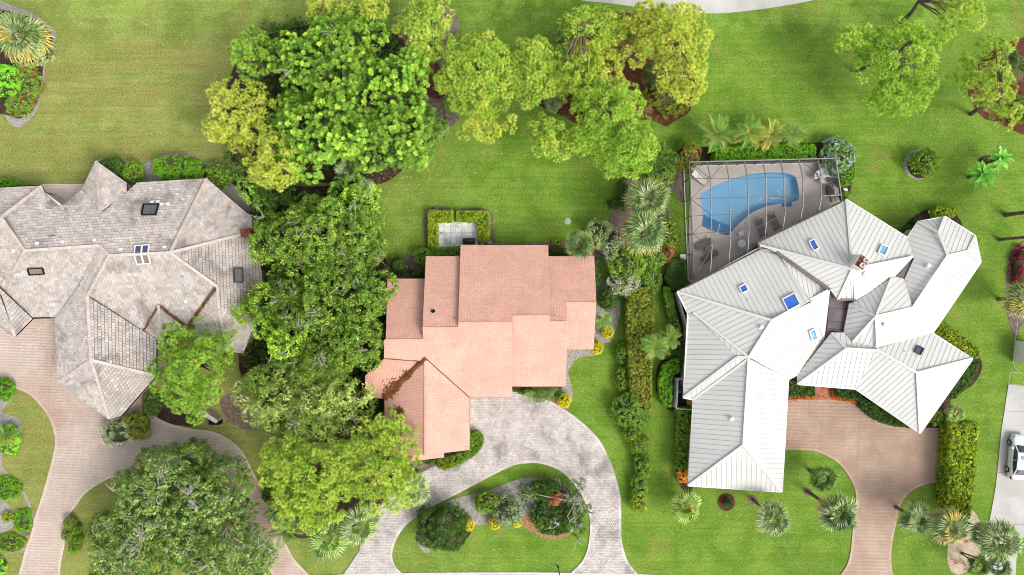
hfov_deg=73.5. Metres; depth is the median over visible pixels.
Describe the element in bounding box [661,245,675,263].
shrub
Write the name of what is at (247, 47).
broadleaf tree
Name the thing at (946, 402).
mulch bed
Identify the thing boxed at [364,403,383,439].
shrub
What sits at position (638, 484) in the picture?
shrub
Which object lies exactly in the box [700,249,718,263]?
sun lounger
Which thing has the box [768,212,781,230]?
sun lounger
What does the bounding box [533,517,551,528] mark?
round shrub
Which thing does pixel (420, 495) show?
fan palm
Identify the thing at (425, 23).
pine tree
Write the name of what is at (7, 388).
shrub
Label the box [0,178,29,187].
shrub
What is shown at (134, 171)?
round shrub
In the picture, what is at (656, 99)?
shrub
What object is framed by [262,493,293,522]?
feather palm
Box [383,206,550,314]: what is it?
mulch bed
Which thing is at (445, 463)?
hedge
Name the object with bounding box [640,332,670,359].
feather palm
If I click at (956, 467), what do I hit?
hedge
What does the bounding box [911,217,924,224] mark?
shrub
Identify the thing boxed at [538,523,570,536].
hedge
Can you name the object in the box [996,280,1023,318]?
fan palm
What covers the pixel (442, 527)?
shrub
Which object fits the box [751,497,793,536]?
fan palm
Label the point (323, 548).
fan palm
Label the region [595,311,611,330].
feather palm
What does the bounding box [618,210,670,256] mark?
fan palm
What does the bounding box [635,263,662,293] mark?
shrub
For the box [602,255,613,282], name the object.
lawn patch
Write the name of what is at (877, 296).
white house
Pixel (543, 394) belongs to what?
feather palm
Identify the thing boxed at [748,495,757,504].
mulch ring
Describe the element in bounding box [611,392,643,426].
shrub
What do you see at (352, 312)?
oak tree
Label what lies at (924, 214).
mulch bed
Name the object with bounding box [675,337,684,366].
shrub
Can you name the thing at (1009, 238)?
fan palm
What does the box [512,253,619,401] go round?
mulch bed
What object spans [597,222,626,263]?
shrub
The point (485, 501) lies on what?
shrub
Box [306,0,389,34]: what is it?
pine tree
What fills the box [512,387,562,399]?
hedge
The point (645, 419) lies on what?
shrub
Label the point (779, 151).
hedge
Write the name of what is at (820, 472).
fan palm
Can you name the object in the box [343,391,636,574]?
driveway
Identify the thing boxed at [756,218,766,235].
sun lounger
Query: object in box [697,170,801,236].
swimming pool
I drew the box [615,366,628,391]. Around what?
shrub
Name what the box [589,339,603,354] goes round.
round shrub
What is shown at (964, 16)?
pine tree
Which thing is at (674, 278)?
hedge
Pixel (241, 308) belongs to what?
oak tree
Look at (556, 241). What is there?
shrub
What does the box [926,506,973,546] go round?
fan palm
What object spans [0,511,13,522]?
shrub
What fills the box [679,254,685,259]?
utility box
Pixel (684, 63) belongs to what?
pine tree
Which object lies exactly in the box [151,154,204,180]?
hedge
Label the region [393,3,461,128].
mulch bed
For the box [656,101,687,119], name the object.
shrub
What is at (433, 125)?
broadleaf tree
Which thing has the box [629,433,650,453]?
shrub
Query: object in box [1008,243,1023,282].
red shrub
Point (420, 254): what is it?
shrub
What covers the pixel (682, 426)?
hedge
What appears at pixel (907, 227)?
shrub
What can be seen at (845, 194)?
shrub
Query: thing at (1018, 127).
mulch bed
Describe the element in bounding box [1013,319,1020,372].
wire fence
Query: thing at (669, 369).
hedge
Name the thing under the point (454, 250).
hedge
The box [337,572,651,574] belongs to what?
curb
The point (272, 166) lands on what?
pine tree
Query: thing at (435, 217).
hedge
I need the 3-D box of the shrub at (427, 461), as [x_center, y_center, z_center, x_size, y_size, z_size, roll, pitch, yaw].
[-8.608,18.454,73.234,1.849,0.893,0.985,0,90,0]
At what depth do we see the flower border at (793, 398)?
73.20 m
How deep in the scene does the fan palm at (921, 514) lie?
69.63 m
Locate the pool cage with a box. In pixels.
[683,158,842,279]
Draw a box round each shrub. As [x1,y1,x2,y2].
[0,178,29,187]
[0,377,16,402]
[0,424,21,454]
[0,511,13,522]
[0,556,8,574]
[9,33,55,68]
[99,155,124,176]
[99,416,134,446]
[120,160,145,182]
[121,410,151,440]
[141,389,162,417]
[198,161,233,189]
[261,478,280,503]
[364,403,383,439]
[387,254,407,274]
[411,268,424,278]
[412,247,431,264]
[414,501,468,551]
[423,458,437,464]
[463,518,474,531]
[473,491,499,513]
[488,516,500,529]
[490,491,526,527]
[512,516,521,527]
[529,476,560,501]
[529,491,582,533]
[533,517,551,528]
[547,491,562,505]
[548,246,569,255]
[552,238,562,244]
[557,392,571,407]
[574,100,594,115]
[584,218,610,249]
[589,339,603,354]
[596,285,619,311]
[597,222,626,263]
[601,325,613,338]
[604,197,621,209]
[606,272,640,297]
[608,245,646,281]
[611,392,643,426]
[615,342,626,364]
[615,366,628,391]
[616,177,629,211]
[621,422,643,441]
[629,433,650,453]
[629,472,647,494]
[629,490,647,513]
[631,411,650,429]
[633,450,652,480]
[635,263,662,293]
[641,81,683,110]
[641,248,666,268]
[642,163,676,184]
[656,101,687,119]
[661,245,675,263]
[662,216,680,250]
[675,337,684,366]
[676,138,702,171]
[676,470,687,482]
[723,498,733,507]
[818,135,857,174]
[842,190,849,199]
[900,224,912,232]
[906,147,942,178]
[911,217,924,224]
[927,204,958,217]
[930,409,943,426]
[970,74,993,91]
[1005,95,1023,123]
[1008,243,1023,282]
[1016,268,1023,275]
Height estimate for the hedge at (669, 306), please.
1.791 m
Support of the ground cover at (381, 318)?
on the mulch bed at (299, 189)
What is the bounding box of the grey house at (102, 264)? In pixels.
[0,161,269,418]
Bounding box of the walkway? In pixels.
[815,386,832,398]
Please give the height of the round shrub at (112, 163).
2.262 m
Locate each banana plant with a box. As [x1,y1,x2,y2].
[966,160,997,188]
[984,147,1013,172]
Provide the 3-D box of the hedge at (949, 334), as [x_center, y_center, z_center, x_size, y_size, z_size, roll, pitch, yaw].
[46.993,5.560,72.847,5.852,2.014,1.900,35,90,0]
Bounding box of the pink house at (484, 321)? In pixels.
[365,245,595,460]
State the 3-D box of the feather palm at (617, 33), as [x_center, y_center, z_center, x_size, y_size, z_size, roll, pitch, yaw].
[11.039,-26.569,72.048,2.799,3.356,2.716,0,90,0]
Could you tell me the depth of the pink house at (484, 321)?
68.94 m
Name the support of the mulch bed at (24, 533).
on the lawn patch at (20, 503)
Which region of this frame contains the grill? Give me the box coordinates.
[463,238,474,243]
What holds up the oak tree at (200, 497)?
on the lawn at (784, 64)
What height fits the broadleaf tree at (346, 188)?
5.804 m
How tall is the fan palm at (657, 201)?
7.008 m
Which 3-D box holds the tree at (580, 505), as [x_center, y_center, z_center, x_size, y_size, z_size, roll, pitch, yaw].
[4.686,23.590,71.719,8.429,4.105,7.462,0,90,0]
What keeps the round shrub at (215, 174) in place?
on the mulch bed at (230, 191)
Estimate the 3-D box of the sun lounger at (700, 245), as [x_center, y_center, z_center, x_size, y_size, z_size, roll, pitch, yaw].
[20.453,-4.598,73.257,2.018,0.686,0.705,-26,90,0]
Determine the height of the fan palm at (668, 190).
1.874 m
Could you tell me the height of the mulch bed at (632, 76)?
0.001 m
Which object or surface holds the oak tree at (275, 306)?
on the mulch bed at (299, 189)
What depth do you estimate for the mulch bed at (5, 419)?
73.66 m
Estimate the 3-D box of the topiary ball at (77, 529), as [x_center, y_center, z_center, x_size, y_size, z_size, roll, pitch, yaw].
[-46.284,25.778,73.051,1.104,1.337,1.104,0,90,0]
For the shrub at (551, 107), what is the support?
on the mulch bed at (632, 76)
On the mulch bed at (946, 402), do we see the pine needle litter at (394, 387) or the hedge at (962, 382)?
the hedge at (962, 382)
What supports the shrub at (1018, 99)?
on the mulch bed at (1018, 127)
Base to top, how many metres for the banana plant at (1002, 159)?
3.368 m
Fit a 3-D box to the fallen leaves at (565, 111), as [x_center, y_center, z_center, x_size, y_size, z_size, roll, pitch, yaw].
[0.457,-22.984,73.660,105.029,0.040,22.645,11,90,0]
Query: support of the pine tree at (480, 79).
on the lawn at (784, 64)
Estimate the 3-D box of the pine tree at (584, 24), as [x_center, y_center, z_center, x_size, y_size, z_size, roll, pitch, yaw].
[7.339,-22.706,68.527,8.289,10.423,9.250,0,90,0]
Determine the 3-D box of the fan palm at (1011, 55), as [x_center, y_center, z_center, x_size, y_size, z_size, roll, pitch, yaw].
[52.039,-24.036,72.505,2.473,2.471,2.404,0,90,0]
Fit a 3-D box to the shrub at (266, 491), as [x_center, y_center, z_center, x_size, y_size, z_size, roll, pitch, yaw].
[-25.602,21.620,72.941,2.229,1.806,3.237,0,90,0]
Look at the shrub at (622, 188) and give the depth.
72.84 m
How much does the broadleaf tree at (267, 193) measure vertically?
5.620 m
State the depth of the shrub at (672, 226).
72.68 m
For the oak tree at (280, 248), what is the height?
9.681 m
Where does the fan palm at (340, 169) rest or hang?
on the mulch bed at (387, 172)
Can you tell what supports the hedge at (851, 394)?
on the mulch bed at (795, 379)
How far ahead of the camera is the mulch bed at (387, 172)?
73.69 m
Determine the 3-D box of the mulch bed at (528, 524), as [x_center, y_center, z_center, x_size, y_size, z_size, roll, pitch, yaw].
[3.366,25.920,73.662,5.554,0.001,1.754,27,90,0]
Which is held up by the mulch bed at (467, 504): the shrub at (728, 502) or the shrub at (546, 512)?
the shrub at (546, 512)
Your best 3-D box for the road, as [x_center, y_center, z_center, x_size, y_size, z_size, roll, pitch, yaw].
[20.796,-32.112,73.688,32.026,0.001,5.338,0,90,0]
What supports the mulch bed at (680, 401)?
on the lawn at (784, 64)
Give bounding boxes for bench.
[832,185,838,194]
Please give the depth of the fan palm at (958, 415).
70.59 m
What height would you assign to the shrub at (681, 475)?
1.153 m
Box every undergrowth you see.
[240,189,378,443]
[242,10,427,173]
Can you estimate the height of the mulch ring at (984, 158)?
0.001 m
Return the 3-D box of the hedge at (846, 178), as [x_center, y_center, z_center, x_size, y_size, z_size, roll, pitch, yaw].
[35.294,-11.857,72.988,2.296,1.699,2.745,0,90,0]
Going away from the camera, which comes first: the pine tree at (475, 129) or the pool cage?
the pine tree at (475, 129)
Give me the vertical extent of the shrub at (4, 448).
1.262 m
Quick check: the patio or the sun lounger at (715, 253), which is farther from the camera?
the patio
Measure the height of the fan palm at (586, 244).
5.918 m
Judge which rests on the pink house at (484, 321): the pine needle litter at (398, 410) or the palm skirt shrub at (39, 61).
the pine needle litter at (398, 410)
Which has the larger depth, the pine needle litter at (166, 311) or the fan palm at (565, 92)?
the fan palm at (565, 92)
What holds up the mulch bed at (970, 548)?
on the lawn at (784, 64)
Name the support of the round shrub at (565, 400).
on the mulch bed at (573, 355)
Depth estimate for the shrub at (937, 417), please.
72.66 m
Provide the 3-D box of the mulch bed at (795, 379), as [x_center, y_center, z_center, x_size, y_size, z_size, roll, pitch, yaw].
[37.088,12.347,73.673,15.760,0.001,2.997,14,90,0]
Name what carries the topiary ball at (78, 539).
on the lawn at (784, 64)
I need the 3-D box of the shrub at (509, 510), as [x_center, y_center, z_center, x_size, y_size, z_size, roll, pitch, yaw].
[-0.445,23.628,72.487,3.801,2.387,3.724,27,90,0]
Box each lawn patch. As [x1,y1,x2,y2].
[0,471,32,556]
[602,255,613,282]
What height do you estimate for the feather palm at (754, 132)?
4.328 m
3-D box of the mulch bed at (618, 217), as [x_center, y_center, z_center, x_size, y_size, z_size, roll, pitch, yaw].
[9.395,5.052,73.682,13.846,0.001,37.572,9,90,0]
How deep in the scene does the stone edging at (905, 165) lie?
73.67 m
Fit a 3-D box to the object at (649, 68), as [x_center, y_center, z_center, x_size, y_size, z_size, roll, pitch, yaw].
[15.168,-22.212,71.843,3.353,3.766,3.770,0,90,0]
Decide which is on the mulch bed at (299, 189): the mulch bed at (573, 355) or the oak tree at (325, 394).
the oak tree at (325, 394)
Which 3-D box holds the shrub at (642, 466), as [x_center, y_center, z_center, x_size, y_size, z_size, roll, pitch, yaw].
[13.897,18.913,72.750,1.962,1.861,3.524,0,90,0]
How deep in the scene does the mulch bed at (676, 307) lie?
73.68 m
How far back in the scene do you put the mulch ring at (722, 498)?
73.67 m
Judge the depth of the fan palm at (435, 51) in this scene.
70.53 m
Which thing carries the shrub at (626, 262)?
on the mulch bed at (618, 217)
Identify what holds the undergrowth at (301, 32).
on the mulch bed at (387, 172)
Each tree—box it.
[84,436,278,574]
[146,316,238,424]
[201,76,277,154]
[222,149,312,221]
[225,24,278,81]
[230,295,266,324]
[230,342,377,447]
[240,193,387,286]
[242,129,305,192]
[242,277,359,381]
[257,430,367,536]
[258,2,433,185]
[291,236,399,372]
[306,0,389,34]
[327,172,386,228]
[336,405,422,516]
[386,100,447,170]
[390,0,457,68]
[433,29,517,123]
[457,112,517,144]
[508,34,565,110]
[517,477,596,550]
[526,112,587,161]
[549,4,625,104]
[561,21,663,102]
[568,79,661,173]
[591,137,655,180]
[617,0,714,106]
[637,137,679,179]
[834,15,942,117]
[899,0,986,45]
[942,32,1023,130]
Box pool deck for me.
[688,161,839,282]
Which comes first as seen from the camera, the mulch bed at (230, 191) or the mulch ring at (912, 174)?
the mulch ring at (912, 174)
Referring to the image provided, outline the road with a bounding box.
[583,0,811,12]
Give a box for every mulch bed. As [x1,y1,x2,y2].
[0,9,52,118]
[0,378,33,556]
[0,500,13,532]
[21,531,30,535]
[97,152,254,212]
[155,393,197,425]
[220,393,257,430]
[222,23,449,186]
[231,169,386,442]
[264,456,420,537]
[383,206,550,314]
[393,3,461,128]
[412,451,459,468]
[415,55,444,98]
[418,529,429,552]
[420,508,470,549]
[441,477,577,532]
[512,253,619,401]
[521,515,569,538]
[533,11,694,125]
[548,170,686,266]
[550,398,569,410]
[656,331,692,492]
[661,274,685,330]
[694,139,854,200]
[792,378,874,403]
[900,206,962,231]
[925,356,981,427]
[947,510,981,574]
[968,37,1023,134]
[1006,241,1023,340]
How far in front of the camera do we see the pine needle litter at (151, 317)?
69.86 m
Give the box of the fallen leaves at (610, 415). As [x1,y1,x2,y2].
[206,360,965,574]
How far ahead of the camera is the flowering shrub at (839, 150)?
72.05 m
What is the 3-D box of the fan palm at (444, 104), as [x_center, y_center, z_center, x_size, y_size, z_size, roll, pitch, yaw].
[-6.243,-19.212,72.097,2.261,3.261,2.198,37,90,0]
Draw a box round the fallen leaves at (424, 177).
[369,115,512,212]
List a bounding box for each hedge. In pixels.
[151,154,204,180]
[427,209,454,248]
[429,245,460,255]
[436,430,483,470]
[456,210,490,242]
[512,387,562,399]
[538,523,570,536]
[594,257,603,286]
[623,286,654,411]
[656,357,680,407]
[662,286,681,333]
[663,258,686,290]
[673,405,691,469]
[710,143,816,162]
[788,379,815,396]
[832,388,862,400]
[833,163,855,188]
[856,398,909,428]
[934,320,981,358]
[934,419,980,519]
[946,358,979,398]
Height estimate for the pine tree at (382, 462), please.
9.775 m
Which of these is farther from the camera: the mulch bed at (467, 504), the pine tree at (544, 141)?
the mulch bed at (467, 504)
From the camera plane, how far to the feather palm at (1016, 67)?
71.36 m
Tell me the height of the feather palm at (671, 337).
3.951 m
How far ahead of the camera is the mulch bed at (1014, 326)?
73.68 m
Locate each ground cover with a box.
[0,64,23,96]
[0,474,23,500]
[0,532,26,551]
[4,96,32,117]
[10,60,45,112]
[13,507,32,531]
[371,273,386,329]
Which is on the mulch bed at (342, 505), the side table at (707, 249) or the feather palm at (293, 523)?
the feather palm at (293, 523)
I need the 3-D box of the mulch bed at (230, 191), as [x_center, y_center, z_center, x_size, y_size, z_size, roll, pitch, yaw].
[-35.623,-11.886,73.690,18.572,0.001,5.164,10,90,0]
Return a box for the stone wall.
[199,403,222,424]
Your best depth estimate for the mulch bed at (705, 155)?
73.68 m
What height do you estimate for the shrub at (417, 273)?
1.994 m
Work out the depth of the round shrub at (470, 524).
72.68 m
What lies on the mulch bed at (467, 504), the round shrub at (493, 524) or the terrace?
the round shrub at (493, 524)
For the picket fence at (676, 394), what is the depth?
72.52 m
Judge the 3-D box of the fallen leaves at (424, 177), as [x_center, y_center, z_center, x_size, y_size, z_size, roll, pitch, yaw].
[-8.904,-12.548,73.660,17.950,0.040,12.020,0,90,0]
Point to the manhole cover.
(567, 220)
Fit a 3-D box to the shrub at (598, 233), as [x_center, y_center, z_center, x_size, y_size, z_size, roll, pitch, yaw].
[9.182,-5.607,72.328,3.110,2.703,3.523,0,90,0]
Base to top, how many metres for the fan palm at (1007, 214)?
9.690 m
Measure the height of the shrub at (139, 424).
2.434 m
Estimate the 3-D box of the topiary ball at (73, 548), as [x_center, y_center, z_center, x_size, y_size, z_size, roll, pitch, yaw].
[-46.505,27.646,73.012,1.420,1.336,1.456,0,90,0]
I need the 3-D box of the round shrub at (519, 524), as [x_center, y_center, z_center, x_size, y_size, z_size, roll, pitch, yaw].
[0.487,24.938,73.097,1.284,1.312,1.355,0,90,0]
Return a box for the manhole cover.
[565,218,570,223]
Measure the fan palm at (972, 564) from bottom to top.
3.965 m
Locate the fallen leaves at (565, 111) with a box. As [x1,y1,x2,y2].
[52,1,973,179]
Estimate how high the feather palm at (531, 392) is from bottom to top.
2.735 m
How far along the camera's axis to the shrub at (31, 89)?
73.02 m
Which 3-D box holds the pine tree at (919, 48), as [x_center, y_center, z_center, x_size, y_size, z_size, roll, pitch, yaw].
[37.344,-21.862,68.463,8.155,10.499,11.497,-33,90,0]
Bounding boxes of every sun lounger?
[691,170,707,185]
[694,238,713,251]
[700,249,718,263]
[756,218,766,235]
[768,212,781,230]
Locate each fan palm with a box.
[0,9,55,64]
[0,10,19,38]
[307,514,351,561]
[334,159,357,181]
[338,501,383,545]
[357,178,374,199]
[400,471,431,506]
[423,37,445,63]
[435,119,450,135]
[441,94,461,114]
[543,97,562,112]
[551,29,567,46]
[556,84,569,99]
[564,229,593,259]
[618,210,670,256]
[622,176,670,222]
[661,187,670,198]
[668,489,701,524]
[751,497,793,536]
[806,490,859,533]
[807,465,840,494]
[894,499,932,535]
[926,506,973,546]
[939,404,965,422]
[960,551,989,574]
[961,552,1013,574]
[964,516,1023,564]
[967,520,990,544]
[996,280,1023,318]
[997,47,1018,69]
[997,236,1023,240]
[1003,211,1023,216]
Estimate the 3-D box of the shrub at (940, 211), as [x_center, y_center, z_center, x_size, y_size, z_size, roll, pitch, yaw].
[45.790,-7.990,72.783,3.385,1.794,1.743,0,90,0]
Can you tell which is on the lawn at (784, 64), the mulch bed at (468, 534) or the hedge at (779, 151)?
the mulch bed at (468, 534)
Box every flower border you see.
[788,394,815,400]
[831,389,858,403]
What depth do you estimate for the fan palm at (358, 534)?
68.80 m
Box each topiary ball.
[61,528,74,540]
[63,516,77,528]
[67,541,82,553]
[71,524,82,534]
[73,534,84,544]
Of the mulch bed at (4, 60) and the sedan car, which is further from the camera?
the mulch bed at (4, 60)
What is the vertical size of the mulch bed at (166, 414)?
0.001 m
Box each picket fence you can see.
[672,377,691,409]
[674,293,685,327]
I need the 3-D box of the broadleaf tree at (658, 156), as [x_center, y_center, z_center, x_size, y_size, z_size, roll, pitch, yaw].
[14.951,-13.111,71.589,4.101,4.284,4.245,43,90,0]
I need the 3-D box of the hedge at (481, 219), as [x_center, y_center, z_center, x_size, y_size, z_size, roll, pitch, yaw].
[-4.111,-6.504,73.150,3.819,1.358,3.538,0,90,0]
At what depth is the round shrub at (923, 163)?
71.91 m
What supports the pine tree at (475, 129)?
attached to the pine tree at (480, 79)
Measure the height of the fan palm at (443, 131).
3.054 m
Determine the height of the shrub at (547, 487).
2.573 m
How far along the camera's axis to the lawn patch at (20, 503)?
73.66 m
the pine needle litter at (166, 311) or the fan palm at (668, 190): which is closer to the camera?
the pine needle litter at (166, 311)
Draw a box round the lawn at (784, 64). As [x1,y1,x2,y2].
[0,0,1023,574]
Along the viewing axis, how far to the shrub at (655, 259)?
71.98 m
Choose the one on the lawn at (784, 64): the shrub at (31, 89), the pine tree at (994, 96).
the pine tree at (994, 96)
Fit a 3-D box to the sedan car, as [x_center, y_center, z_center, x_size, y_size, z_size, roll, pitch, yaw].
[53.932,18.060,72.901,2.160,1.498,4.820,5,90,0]
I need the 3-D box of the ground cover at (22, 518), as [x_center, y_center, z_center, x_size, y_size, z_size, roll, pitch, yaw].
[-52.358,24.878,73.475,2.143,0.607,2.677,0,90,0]
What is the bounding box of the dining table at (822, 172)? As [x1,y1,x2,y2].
[815,167,828,179]
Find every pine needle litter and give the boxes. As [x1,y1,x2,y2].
[142,308,157,330]
[160,305,184,325]
[188,286,217,324]
[381,357,426,400]
[393,404,404,428]
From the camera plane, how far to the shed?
72.90 m
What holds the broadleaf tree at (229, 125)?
on the mulch bed at (387, 172)
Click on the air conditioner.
(680, 386)
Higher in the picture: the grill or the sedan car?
the grill
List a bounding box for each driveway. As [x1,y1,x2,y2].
[0,318,308,574]
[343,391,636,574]
[785,399,939,574]
[984,384,1023,574]
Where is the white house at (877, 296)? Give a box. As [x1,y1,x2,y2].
[677,199,981,492]
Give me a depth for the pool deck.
73.61 m
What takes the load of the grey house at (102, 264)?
on the lawn at (784, 64)
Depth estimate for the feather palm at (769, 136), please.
70.37 m
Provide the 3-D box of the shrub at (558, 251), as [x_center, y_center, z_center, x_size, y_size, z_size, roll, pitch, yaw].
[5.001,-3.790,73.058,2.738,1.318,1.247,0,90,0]
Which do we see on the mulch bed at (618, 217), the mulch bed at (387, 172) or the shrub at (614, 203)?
the shrub at (614, 203)
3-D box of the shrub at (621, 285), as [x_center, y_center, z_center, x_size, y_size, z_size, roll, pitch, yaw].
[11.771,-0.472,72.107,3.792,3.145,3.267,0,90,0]
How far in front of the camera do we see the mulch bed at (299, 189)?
73.69 m
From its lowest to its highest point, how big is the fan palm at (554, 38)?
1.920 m
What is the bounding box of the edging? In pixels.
[0,1,56,126]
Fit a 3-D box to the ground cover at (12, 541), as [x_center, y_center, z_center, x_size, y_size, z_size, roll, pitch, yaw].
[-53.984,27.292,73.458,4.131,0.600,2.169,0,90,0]
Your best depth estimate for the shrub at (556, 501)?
71.34 m
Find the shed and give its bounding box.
[1013,341,1023,362]
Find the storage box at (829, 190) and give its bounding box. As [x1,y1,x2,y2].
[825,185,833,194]
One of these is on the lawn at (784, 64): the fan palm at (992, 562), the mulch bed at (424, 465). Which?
the mulch bed at (424, 465)
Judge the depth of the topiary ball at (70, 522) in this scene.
72.69 m
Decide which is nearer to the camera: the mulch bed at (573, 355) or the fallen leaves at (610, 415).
the fallen leaves at (610, 415)
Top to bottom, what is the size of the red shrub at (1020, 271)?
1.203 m
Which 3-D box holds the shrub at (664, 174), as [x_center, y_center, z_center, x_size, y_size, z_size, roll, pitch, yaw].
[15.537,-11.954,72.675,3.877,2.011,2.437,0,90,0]
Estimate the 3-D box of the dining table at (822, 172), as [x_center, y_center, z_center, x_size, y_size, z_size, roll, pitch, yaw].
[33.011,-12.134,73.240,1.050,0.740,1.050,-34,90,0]
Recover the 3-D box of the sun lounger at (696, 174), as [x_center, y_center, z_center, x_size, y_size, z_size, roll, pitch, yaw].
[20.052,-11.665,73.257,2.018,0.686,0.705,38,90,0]
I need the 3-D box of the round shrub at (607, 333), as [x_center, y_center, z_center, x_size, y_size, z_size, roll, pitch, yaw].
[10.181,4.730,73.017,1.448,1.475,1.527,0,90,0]
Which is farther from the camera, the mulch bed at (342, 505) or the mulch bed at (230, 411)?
the mulch bed at (230, 411)
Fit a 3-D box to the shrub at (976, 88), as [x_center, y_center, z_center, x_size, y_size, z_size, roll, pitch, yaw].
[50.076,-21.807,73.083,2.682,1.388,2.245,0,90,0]
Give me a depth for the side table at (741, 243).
72.88 m
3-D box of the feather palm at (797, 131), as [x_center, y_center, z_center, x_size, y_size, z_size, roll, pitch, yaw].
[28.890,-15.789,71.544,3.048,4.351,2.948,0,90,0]
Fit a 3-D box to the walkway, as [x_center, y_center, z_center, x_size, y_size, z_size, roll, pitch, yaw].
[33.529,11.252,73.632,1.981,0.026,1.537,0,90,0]
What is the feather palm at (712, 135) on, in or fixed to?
on the lawn at (784, 64)
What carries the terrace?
on the lawn at (784, 64)
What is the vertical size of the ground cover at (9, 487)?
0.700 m
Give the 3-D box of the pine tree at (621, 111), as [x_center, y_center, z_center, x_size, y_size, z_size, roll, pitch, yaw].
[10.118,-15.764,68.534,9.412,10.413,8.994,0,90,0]
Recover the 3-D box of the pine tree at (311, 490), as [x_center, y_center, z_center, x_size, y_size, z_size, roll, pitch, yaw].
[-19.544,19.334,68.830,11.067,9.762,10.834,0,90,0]
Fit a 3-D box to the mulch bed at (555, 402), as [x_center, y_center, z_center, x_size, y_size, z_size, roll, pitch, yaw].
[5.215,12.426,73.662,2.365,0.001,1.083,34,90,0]
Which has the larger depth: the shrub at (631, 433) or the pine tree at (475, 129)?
the shrub at (631, 433)
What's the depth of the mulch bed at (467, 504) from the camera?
73.67 m
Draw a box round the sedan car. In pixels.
[1004,433,1023,479]
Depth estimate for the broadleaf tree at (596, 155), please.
66.43 m
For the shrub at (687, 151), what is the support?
on the mulch bed at (705, 155)
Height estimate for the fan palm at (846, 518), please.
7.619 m
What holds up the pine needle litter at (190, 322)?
on the grey house at (102, 264)
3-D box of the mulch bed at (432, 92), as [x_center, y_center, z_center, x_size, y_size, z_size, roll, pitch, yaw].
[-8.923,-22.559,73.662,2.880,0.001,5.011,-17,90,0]
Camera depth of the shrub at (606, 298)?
72.05 m
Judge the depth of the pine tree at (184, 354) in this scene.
66.80 m
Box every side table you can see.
[705,247,710,252]
[738,240,745,246]
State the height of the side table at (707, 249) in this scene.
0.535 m
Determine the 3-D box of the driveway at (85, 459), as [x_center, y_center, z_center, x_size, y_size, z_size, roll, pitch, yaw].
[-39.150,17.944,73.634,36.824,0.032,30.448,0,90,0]
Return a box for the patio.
[438,221,477,246]
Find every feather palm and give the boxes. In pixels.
[0,424,21,449]
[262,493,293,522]
[267,513,307,548]
[523,387,546,404]
[538,387,557,402]
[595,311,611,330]
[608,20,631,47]
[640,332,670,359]
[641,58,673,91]
[658,323,681,349]
[698,114,736,152]
[731,112,766,148]
[757,117,786,149]
[778,120,808,147]
[1003,53,1023,78]
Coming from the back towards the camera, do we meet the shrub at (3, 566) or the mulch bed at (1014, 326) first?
the mulch bed at (1014, 326)
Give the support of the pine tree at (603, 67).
on the mulch bed at (632, 76)
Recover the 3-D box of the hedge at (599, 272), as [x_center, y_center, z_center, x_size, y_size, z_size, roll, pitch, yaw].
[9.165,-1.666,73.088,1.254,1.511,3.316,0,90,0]
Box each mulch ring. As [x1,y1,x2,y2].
[718,493,734,510]
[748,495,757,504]
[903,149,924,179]
[908,153,928,177]
[979,155,995,167]
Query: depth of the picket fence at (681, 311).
72.65 m
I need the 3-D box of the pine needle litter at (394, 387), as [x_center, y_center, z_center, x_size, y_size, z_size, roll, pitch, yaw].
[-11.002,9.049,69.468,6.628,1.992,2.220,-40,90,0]
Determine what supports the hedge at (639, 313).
on the lawn at (784, 64)
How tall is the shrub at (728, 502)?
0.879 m
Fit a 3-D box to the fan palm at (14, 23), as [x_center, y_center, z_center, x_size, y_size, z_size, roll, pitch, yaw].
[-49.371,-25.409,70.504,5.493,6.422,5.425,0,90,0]
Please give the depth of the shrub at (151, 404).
72.36 m
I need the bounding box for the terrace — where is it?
[42,184,83,201]
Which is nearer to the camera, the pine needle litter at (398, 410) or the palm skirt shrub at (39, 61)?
the pine needle litter at (398, 410)
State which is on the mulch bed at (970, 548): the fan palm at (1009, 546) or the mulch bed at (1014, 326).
the fan palm at (1009, 546)
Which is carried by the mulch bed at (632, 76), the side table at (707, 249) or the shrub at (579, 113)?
the shrub at (579, 113)
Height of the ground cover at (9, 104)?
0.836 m
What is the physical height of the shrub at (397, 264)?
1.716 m
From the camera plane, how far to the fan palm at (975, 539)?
70.00 m
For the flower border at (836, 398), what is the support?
on the mulch bed at (795, 379)
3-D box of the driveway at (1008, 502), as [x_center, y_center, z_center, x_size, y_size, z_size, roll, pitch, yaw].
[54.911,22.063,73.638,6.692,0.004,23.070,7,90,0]
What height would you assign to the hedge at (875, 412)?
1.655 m
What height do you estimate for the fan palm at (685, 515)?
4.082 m
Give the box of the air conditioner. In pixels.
[678,383,682,390]
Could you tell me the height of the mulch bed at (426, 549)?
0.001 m
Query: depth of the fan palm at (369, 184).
69.84 m
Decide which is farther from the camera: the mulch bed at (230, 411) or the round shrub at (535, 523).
the mulch bed at (230, 411)
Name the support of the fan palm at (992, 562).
on the mulch bed at (970, 548)
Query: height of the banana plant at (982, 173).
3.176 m
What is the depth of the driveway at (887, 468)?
73.63 m

